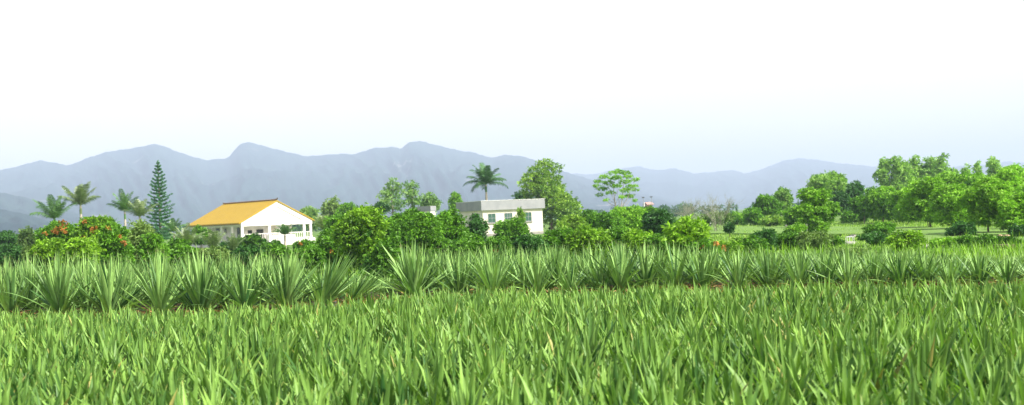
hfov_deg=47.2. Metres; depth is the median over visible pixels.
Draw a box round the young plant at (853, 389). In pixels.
[825,372,903,404]
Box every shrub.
[0,243,22,268]
[20,244,35,265]
[28,237,66,271]
[33,219,76,272]
[60,235,106,274]
[69,214,117,268]
[98,220,135,268]
[126,217,157,274]
[134,232,171,268]
[167,236,191,262]
[169,244,198,268]
[191,224,211,248]
[195,245,232,267]
[218,241,241,253]
[230,244,264,271]
[239,232,266,247]
[258,243,292,269]
[260,238,285,251]
[291,237,314,258]
[292,245,327,269]
[314,227,346,268]
[321,212,344,232]
[330,201,402,274]
[360,239,401,280]
[382,216,402,247]
[389,212,420,265]
[404,207,419,215]
[405,211,450,264]
[436,208,473,256]
[447,234,483,264]
[466,212,489,241]
[478,235,515,257]
[492,216,530,245]
[511,232,550,262]
[541,226,573,258]
[555,212,588,231]
[563,223,613,261]
[579,209,601,227]
[597,211,624,231]
[604,224,628,254]
[610,204,649,232]
[621,227,653,259]
[640,207,677,235]
[642,205,659,211]
[643,233,668,257]
[660,213,712,262]
[684,237,725,259]
[701,211,734,228]
[712,236,745,258]
[722,222,734,238]
[728,211,743,225]
[740,234,768,254]
[742,207,763,225]
[749,227,778,252]
[758,214,784,226]
[774,231,798,249]
[782,204,803,225]
[782,222,807,233]
[795,228,836,250]
[824,244,871,256]
[830,234,845,245]
[839,210,859,222]
[854,213,868,221]
[856,230,888,245]
[861,220,895,233]
[878,215,895,220]
[883,228,926,251]
[929,236,956,247]
[944,220,976,235]
[955,233,999,246]
[991,235,1021,245]
[1006,223,1023,236]
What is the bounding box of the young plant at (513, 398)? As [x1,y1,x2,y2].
[465,364,541,404]
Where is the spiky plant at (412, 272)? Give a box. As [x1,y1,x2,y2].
[362,238,461,299]
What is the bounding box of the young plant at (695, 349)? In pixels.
[658,326,712,379]
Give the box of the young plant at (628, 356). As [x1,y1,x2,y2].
[605,328,644,375]
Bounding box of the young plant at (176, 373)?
[145,351,195,395]
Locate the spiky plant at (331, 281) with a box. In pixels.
[296,248,368,305]
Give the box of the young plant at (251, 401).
[199,384,260,404]
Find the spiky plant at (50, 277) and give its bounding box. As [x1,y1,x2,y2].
[34,250,80,307]
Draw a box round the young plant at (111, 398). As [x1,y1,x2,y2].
[67,364,143,404]
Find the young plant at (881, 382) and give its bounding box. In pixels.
[852,361,925,403]
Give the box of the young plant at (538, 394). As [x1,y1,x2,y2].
[490,363,571,404]
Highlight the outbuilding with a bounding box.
[416,206,435,214]
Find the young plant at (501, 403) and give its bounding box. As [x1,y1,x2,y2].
[474,392,517,404]
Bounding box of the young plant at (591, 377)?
[569,362,599,397]
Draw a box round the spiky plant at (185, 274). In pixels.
[170,253,209,303]
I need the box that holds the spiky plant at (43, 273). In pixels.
[29,257,54,307]
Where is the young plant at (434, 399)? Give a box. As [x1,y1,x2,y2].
[400,383,440,404]
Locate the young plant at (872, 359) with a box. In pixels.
[842,330,914,388]
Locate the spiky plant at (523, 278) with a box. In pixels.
[504,249,547,291]
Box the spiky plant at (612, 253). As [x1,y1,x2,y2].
[603,244,634,270]
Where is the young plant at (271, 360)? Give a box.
[236,337,300,387]
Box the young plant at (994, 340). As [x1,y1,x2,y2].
[962,326,1013,357]
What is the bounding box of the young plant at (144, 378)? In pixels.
[119,364,180,404]
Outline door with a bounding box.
[271,225,275,234]
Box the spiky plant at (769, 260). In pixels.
[747,249,791,282]
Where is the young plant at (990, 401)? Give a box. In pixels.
[957,389,1019,404]
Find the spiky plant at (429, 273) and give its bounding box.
[401,242,445,290]
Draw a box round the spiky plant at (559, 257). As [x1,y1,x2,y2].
[538,239,577,289]
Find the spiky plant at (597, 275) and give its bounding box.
[575,255,620,292]
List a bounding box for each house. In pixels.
[188,198,314,247]
[456,199,544,235]
[645,202,653,206]
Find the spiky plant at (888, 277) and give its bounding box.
[868,250,913,281]
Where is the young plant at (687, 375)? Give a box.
[636,350,712,384]
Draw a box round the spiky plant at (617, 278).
[574,242,669,292]
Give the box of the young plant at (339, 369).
[286,343,362,397]
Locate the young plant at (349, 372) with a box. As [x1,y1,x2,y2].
[301,358,376,394]
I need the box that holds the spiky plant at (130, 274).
[114,256,145,304]
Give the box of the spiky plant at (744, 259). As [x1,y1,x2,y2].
[726,250,759,280]
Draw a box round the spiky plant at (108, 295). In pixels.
[57,252,149,316]
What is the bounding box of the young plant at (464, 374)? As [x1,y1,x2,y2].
[445,358,492,387]
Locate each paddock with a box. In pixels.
[709,226,1007,235]
[924,235,1023,242]
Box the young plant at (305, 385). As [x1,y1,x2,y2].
[289,363,347,404]
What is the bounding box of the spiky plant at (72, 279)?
[43,252,83,309]
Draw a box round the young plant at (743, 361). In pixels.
[702,335,764,378]
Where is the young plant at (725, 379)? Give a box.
[688,361,760,404]
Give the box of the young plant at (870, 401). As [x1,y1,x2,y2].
[850,379,901,404]
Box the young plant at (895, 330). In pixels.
[859,308,925,365]
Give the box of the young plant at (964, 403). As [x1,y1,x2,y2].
[950,387,973,404]
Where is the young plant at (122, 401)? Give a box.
[114,375,174,404]
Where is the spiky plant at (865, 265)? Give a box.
[843,249,887,280]
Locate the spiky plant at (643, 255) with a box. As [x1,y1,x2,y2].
[628,247,658,269]
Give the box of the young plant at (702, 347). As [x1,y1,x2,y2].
[666,333,710,365]
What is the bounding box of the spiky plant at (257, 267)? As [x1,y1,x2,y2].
[240,250,278,287]
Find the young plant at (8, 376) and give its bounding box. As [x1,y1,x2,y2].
[1,360,40,396]
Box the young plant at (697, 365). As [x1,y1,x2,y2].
[670,350,730,399]
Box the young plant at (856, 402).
[819,387,857,404]
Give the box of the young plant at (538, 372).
[498,353,560,403]
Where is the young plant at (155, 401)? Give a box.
[130,385,201,404]
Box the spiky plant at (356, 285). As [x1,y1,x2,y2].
[336,262,381,299]
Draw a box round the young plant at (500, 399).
[465,380,502,404]
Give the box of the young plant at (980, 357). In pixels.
[934,339,997,372]
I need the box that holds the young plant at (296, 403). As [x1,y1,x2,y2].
[277,388,317,404]
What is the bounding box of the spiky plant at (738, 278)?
[705,251,764,289]
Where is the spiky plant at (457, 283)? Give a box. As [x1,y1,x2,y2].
[428,254,482,294]
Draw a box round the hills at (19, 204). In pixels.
[0,192,85,226]
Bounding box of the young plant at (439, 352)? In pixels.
[404,341,461,377]
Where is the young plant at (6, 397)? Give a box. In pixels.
[3,379,37,404]
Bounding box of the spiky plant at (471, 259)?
[451,247,481,284]
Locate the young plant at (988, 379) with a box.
[950,350,1023,402]
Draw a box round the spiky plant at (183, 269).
[174,253,207,292]
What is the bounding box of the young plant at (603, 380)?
[551,361,628,404]
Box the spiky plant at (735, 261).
[717,248,755,280]
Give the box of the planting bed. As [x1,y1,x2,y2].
[19,275,992,321]
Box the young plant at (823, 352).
[796,333,847,384]
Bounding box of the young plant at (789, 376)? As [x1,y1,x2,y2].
[745,336,832,396]
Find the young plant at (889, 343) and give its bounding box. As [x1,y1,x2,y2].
[831,316,897,358]
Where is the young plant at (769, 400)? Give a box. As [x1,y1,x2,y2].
[740,383,770,404]
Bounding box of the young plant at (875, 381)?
[836,342,922,396]
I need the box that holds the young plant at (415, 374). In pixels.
[376,340,434,404]
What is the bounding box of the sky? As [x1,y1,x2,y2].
[0,0,1023,174]
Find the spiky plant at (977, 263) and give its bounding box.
[952,251,1020,285]
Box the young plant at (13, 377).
[1,362,41,396]
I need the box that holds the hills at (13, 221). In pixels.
[0,209,49,233]
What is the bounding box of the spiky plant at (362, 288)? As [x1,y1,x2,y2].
[332,267,391,302]
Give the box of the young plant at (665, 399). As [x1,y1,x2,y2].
[628,370,700,404]
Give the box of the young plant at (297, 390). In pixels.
[256,370,333,404]
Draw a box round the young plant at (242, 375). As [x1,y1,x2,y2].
[224,354,260,400]
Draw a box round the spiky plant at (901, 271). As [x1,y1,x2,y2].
[861,247,941,286]
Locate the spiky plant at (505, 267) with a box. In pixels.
[472,247,525,288]
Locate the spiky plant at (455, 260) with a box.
[435,249,473,280]
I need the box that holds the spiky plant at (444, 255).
[431,247,460,286]
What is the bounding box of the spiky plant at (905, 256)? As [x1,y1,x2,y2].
[888,248,928,266]
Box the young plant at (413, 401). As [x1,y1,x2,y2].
[405,389,414,404]
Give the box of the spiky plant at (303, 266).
[294,253,321,276]
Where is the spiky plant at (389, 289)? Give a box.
[377,278,404,295]
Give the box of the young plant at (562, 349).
[545,334,604,369]
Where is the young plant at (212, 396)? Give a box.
[177,374,241,404]
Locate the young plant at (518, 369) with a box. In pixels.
[497,343,552,380]
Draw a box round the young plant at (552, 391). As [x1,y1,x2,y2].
[534,375,590,404]
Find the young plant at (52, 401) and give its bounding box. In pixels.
[36,388,74,404]
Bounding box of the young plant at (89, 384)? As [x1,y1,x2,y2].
[47,369,105,400]
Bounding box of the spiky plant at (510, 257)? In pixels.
[495,243,529,284]
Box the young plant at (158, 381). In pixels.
[131,355,186,387]
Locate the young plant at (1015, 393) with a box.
[967,387,1020,404]
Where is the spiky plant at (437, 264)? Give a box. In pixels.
[424,249,456,291]
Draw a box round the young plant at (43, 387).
[30,374,48,398]
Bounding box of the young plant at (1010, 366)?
[974,347,1018,393]
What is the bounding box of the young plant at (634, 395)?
[596,364,659,404]
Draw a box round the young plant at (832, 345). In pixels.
[803,331,857,366]
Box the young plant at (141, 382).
[94,372,152,401]
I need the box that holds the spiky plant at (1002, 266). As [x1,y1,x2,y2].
[969,257,1023,277]
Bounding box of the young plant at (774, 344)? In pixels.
[746,329,802,360]
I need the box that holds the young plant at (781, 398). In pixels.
[731,359,821,404]
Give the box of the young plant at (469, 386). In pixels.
[429,347,503,404]
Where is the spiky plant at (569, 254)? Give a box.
[556,248,589,275]
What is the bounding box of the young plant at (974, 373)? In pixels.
[932,345,984,394]
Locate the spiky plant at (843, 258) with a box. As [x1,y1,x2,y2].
[826,252,862,267]
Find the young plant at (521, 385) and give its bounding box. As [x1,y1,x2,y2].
[478,355,560,397]
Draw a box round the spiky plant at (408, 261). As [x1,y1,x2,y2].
[391,245,432,282]
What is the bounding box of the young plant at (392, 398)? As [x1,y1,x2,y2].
[357,346,428,404]
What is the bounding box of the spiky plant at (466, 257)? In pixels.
[452,248,485,266]
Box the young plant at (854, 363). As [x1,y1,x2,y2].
[812,337,893,379]
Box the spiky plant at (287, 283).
[248,245,326,308]
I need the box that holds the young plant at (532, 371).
[488,359,560,399]
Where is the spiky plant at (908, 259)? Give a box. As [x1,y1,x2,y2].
[882,250,936,275]
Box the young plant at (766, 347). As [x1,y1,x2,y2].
[711,327,797,380]
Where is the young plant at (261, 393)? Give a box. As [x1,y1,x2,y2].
[220,372,302,404]
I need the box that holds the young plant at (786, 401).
[755,377,811,404]
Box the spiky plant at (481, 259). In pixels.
[465,247,505,283]
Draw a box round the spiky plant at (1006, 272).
[965,253,1023,284]
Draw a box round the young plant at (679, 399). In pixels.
[635,366,689,404]
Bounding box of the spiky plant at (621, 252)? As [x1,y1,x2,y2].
[594,238,637,285]
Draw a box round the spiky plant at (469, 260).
[452,246,485,290]
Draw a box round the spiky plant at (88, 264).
[75,252,107,278]
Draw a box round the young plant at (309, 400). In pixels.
[300,374,359,404]
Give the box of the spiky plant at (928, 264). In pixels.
[906,251,961,280]
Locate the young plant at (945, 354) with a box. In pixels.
[897,324,981,388]
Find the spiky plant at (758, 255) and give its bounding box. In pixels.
[749,250,772,278]
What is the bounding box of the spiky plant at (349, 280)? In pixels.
[340,271,371,299]
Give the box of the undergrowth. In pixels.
[132,228,1023,285]
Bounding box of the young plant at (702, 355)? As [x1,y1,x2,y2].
[674,329,713,395]
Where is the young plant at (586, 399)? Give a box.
[562,388,614,404]
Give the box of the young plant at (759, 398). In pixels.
[714,374,781,404]
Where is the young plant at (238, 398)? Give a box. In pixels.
[194,375,287,404]
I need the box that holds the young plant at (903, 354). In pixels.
[871,333,925,384]
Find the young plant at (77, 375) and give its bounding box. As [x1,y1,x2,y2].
[59,338,125,394]
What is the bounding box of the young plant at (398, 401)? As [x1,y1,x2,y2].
[379,390,410,404]
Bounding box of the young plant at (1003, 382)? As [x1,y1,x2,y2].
[956,356,1016,396]
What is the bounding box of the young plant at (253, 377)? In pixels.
[213,361,301,404]
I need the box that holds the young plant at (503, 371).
[471,344,535,397]
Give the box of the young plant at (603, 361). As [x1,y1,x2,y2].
[580,350,632,376]
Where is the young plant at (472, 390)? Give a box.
[433,366,497,404]
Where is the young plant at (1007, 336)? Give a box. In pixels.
[1001,322,1017,348]
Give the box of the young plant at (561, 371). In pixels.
[531,341,588,400]
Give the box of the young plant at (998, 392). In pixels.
[928,348,1021,404]
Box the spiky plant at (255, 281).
[237,253,277,305]
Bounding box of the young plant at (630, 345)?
[606,335,651,367]
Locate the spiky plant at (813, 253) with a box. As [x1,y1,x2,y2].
[797,248,819,265]
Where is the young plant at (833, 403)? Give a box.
[811,377,907,404]
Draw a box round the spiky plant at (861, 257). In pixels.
[852,249,882,269]
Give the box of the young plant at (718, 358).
[688,339,756,400]
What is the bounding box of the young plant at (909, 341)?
[892,333,929,366]
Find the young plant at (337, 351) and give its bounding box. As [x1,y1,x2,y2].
[282,339,366,375]
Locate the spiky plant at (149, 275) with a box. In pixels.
[137,254,171,304]
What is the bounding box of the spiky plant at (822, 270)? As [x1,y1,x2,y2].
[790,245,858,287]
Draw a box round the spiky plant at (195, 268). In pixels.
[181,254,217,304]
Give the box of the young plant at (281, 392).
[237,369,306,404]
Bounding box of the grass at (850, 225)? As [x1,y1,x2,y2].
[708,219,1007,251]
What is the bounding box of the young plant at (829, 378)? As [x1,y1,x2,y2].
[790,346,880,404]
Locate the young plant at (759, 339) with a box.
[731,304,786,352]
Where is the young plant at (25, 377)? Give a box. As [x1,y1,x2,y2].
[9,366,53,390]
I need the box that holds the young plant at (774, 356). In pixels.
[748,320,816,389]
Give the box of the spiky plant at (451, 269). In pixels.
[427,251,476,291]
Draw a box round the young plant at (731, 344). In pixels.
[708,327,751,364]
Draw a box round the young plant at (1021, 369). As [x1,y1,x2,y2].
[979,344,1023,385]
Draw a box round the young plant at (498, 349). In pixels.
[459,339,529,374]
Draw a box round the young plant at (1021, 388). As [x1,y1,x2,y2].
[987,356,1023,404]
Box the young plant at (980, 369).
[923,343,988,402]
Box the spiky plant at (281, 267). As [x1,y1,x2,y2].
[274,256,311,295]
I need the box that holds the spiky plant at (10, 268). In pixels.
[0,259,27,283]
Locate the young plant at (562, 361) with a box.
[529,328,603,375]
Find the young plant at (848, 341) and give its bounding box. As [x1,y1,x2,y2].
[828,324,894,366]
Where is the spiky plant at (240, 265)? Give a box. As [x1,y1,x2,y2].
[218,255,250,281]
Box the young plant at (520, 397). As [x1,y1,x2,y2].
[492,375,557,404]
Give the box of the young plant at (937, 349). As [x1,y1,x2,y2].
[928,327,970,357]
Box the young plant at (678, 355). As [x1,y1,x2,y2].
[631,338,698,377]
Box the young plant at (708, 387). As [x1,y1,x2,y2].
[662,361,754,404]
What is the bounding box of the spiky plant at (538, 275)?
[506,250,566,293]
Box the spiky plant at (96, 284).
[76,261,125,308]
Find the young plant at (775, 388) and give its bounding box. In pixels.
[721,357,796,403]
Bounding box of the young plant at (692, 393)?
[659,383,730,404]
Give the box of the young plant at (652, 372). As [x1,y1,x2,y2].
[623,334,703,402]
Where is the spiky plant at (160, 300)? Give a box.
[114,248,199,316]
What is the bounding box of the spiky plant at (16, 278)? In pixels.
[3,260,27,307]
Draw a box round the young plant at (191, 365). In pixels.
[168,349,232,388]
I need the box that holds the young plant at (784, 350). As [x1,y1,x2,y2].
[752,324,816,386]
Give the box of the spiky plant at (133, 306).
[98,251,152,309]
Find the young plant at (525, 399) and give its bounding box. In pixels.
[507,358,568,404]
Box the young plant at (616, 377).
[578,358,647,404]
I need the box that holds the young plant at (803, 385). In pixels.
[766,363,840,404]
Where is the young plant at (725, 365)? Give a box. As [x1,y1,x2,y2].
[686,350,751,386]
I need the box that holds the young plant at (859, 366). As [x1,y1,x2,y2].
[832,347,894,404]
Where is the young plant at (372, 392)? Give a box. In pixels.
[340,360,400,404]
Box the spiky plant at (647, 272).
[609,240,668,288]
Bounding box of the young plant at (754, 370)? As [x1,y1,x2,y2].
[721,352,799,398]
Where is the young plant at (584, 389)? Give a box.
[564,375,614,404]
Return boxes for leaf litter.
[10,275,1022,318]
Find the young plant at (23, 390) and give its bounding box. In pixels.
[1,369,55,404]
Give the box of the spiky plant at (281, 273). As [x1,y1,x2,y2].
[266,252,312,299]
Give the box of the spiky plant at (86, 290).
[67,248,102,311]
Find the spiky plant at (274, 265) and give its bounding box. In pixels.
[254,252,281,282]
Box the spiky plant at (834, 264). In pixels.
[808,251,854,283]
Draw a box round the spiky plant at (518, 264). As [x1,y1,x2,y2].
[507,246,544,286]
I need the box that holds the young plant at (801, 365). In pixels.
[769,345,840,397]
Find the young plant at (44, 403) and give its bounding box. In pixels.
[39,397,99,404]
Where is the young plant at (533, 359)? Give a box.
[497,337,583,383]
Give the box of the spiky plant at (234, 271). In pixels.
[208,252,269,305]
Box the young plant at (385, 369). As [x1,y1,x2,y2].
[353,347,412,393]
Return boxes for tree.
[0,230,18,249]
[16,225,35,247]
[29,194,77,219]
[58,181,100,218]
[107,189,141,228]
[121,199,158,222]
[144,160,176,239]
[159,218,184,237]
[170,222,205,244]
[198,229,224,247]
[222,233,245,248]
[273,223,296,248]
[299,205,320,235]
[312,214,328,229]
[320,194,340,222]
[334,202,355,214]
[372,202,391,214]
[374,177,405,214]
[401,179,423,207]
[419,191,442,213]
[448,190,463,212]
[463,162,508,200]
[511,191,531,199]
[514,207,526,224]
[517,158,583,229]
[592,168,639,206]
[674,196,707,220]
[696,192,743,230]
[752,193,783,215]
[773,186,794,220]
[790,187,842,234]
[805,170,848,217]
[830,189,851,214]
[844,179,865,211]
[847,194,870,222]
[856,185,895,221]
[871,156,891,185]
[885,155,914,191]
[885,189,923,221]
[894,176,945,226]
[907,154,925,178]
[908,162,919,179]
[918,156,938,177]
[927,183,977,225]
[930,152,950,177]
[935,170,958,183]
[949,167,959,174]
[954,175,1015,231]
[955,171,987,189]
[960,163,972,174]
[972,159,983,174]
[985,156,1002,177]
[990,190,1023,231]
[991,162,1023,191]
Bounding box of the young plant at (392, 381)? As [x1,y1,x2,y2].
[374,356,434,389]
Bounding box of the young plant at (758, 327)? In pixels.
[721,310,783,358]
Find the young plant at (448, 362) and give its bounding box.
[432,347,470,386]
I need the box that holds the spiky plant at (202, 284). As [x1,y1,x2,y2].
[149,246,237,313]
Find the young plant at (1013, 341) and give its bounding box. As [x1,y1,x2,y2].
[976,321,1023,363]
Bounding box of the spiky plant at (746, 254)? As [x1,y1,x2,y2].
[731,247,756,261]
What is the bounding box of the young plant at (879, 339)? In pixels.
[845,312,903,361]
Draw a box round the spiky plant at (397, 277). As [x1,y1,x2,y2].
[388,250,430,290]
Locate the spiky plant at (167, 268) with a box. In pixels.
[136,256,186,306]
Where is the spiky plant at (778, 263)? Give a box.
[752,253,787,276]
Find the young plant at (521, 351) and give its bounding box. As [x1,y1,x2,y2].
[502,334,550,364]
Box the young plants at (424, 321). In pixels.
[0,271,1023,404]
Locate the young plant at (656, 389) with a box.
[629,344,704,404]
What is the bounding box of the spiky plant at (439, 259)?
[431,252,447,277]
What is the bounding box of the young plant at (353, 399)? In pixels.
[334,365,369,404]
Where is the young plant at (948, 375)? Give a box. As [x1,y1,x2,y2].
[933,331,1005,397]
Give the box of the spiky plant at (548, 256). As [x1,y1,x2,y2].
[534,241,576,282]
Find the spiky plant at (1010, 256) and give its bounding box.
[1003,251,1023,264]
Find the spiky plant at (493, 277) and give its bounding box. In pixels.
[443,242,530,295]
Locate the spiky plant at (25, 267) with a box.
[10,252,43,303]
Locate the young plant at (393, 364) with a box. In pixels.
[358,350,431,386]
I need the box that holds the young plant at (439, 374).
[404,343,469,404]
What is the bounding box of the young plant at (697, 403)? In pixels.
[694,388,727,404]
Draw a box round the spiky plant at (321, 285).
[300,262,354,300]
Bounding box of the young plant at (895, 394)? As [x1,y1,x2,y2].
[861,364,918,404]
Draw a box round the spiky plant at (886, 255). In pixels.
[863,249,895,264]
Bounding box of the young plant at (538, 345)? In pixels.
[506,326,563,377]
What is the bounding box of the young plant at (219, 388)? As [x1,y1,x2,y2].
[197,379,242,404]
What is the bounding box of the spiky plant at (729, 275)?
[704,250,761,284]
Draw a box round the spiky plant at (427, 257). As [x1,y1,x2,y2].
[404,249,446,281]
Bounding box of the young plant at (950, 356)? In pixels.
[915,333,958,374]
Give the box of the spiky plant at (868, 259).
[855,251,884,276]
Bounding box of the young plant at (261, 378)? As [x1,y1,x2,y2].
[238,363,288,394]
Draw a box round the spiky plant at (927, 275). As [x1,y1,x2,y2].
[895,246,959,286]
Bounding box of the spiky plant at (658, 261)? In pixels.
[634,240,680,284]
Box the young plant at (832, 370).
[780,339,870,388]
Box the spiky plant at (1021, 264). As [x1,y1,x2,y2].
[1000,257,1023,280]
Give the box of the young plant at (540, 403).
[533,391,596,404]
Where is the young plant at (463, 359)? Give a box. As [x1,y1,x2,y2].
[431,339,488,383]
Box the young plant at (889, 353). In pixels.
[857,326,916,385]
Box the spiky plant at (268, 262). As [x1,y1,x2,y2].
[248,247,281,304]
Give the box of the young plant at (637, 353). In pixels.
[611,333,659,380]
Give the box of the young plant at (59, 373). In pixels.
[26,349,98,402]
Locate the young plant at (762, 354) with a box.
[726,329,784,383]
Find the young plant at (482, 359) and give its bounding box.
[452,327,524,386]
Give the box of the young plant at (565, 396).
[541,370,597,404]
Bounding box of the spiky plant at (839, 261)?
[825,249,855,281]
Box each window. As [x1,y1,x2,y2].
[256,229,264,237]
[488,213,495,223]
[504,213,512,219]
[524,212,532,221]
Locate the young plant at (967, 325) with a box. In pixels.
[936,315,1004,350]
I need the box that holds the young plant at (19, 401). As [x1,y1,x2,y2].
[11,385,50,404]
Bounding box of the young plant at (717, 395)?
[667,365,744,404]
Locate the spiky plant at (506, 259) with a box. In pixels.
[479,248,517,285]
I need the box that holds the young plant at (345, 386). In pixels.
[298,345,379,404]
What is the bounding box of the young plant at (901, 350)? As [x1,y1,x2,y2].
[882,329,952,363]
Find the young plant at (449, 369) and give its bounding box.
[403,355,452,384]
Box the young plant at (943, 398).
[905,363,979,404]
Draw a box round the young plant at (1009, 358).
[979,342,1019,373]
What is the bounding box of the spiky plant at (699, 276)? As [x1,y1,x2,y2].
[665,242,730,289]
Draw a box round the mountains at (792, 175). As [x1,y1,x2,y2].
[573,158,1023,209]
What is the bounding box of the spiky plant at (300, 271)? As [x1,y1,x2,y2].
[275,256,316,298]
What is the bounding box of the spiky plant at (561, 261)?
[531,245,578,286]
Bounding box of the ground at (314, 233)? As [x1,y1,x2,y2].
[0,209,1022,402]
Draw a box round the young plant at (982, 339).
[950,318,1004,351]
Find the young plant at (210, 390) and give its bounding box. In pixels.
[186,375,254,404]
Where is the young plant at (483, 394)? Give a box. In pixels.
[445,368,489,404]
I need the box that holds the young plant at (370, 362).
[332,339,407,404]
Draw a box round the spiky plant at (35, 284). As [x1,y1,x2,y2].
[15,255,43,311]
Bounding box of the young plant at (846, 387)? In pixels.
[807,346,905,404]
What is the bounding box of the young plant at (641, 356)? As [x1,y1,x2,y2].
[623,337,676,388]
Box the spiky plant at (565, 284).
[542,255,607,293]
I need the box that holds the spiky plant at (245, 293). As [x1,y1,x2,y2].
[193,253,285,312]
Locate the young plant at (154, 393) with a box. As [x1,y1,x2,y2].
[130,378,169,404]
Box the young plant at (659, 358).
[628,339,689,384]
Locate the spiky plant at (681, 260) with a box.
[661,247,695,283]
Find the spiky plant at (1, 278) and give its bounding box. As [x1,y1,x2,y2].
[0,257,24,302]
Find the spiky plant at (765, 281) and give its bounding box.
[732,245,794,288]
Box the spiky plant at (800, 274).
[756,247,830,288]
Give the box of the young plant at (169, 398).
[142,369,192,404]
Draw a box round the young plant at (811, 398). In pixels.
[765,355,841,404]
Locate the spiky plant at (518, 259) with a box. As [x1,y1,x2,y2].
[507,246,532,288]
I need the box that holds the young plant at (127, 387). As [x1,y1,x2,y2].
[81,361,149,404]
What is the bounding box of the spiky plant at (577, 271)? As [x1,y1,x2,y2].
[567,248,595,285]
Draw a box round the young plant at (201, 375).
[176,347,249,398]
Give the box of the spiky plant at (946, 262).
[927,253,965,275]
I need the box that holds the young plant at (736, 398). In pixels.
[707,365,773,404]
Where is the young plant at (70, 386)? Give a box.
[35,352,109,404]
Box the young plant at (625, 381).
[592,357,651,394]
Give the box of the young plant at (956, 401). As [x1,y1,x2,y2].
[916,381,993,404]
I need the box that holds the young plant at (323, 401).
[283,379,338,404]
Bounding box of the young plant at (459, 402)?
[457,388,481,404]
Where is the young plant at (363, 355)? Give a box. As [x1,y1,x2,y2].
[343,339,384,377]
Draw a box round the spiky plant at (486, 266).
[466,245,520,290]
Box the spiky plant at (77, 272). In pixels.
[63,256,96,304]
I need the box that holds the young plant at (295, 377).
[270,367,320,390]
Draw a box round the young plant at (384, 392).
[366,366,415,404]
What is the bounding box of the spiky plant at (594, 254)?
[576,245,609,267]
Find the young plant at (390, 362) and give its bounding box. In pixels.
[359,347,430,380]
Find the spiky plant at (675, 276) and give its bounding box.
[634,237,718,289]
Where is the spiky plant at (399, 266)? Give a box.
[383,247,409,282]
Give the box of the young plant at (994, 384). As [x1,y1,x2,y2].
[945,356,1012,403]
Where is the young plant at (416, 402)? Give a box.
[412,392,457,404]
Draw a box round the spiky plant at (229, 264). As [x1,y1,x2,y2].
[207,249,249,280]
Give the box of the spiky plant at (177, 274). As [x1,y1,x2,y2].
[169,262,188,294]
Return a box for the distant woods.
[129,201,800,236]
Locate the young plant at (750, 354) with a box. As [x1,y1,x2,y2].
[728,339,759,381]
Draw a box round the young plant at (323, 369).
[285,353,363,404]
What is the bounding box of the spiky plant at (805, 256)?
[784,246,826,277]
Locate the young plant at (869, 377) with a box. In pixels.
[842,343,924,392]
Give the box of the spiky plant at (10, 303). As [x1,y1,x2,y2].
[0,257,44,316]
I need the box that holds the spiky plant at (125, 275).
[93,251,145,309]
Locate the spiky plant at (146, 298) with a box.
[136,253,176,303]
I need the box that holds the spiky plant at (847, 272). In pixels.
[807,240,881,287]
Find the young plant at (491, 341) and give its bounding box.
[459,325,530,381]
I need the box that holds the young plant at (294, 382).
[286,368,337,397]
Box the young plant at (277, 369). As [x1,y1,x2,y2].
[241,347,304,400]
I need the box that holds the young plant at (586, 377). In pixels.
[558,354,618,404]
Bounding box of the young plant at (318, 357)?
[281,328,338,385]
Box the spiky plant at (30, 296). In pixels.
[3,252,47,313]
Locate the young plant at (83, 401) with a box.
[48,381,89,404]
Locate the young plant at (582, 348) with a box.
[562,331,632,373]
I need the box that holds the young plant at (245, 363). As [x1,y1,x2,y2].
[209,342,281,384]
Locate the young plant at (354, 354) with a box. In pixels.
[312,334,365,373]
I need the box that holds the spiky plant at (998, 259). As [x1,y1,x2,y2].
[982,254,1016,270]
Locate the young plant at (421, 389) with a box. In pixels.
[409,337,469,404]
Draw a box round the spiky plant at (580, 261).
[554,243,605,286]
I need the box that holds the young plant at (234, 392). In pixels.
[198,359,253,404]
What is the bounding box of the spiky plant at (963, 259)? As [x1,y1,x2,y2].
[942,251,969,273]
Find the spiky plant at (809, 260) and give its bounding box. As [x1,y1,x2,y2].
[783,249,823,280]
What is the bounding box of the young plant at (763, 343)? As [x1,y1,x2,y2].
[741,327,785,360]
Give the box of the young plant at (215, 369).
[168,355,236,399]
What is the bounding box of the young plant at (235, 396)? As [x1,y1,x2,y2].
[228,377,289,404]
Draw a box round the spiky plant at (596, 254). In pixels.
[577,242,610,274]
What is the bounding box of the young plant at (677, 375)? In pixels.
[639,356,721,404]
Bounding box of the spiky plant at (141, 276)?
[130,258,162,302]
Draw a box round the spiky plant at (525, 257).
[520,247,546,260]
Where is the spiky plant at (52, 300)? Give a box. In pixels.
[0,251,98,314]
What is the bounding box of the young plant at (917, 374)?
[884,341,958,392]
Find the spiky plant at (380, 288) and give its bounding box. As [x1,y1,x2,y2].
[365,280,386,296]
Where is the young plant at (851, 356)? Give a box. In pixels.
[810,344,879,370]
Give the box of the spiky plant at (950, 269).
[909,255,990,286]
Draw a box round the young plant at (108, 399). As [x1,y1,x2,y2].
[70,378,149,404]
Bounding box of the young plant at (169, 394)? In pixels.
[140,386,206,404]
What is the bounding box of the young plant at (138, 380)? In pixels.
[117,361,183,402]
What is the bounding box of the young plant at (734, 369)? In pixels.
[686,341,776,397]
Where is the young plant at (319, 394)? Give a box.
[280,392,328,404]
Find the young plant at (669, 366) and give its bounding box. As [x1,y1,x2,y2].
[644,340,704,391]
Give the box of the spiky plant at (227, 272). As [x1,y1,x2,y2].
[211,257,245,302]
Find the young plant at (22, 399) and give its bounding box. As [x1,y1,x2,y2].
[11,388,53,404]
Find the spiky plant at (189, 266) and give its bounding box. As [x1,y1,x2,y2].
[166,252,213,308]
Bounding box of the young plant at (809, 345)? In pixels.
[776,326,846,366]
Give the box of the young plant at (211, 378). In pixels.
[182,354,250,399]
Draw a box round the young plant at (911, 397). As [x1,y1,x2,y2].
[880,360,962,404]
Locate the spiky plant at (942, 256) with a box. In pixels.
[927,251,961,265]
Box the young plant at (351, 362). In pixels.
[331,348,388,388]
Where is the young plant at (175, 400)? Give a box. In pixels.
[166,382,210,404]
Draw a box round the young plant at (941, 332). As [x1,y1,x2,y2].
[914,306,978,370]

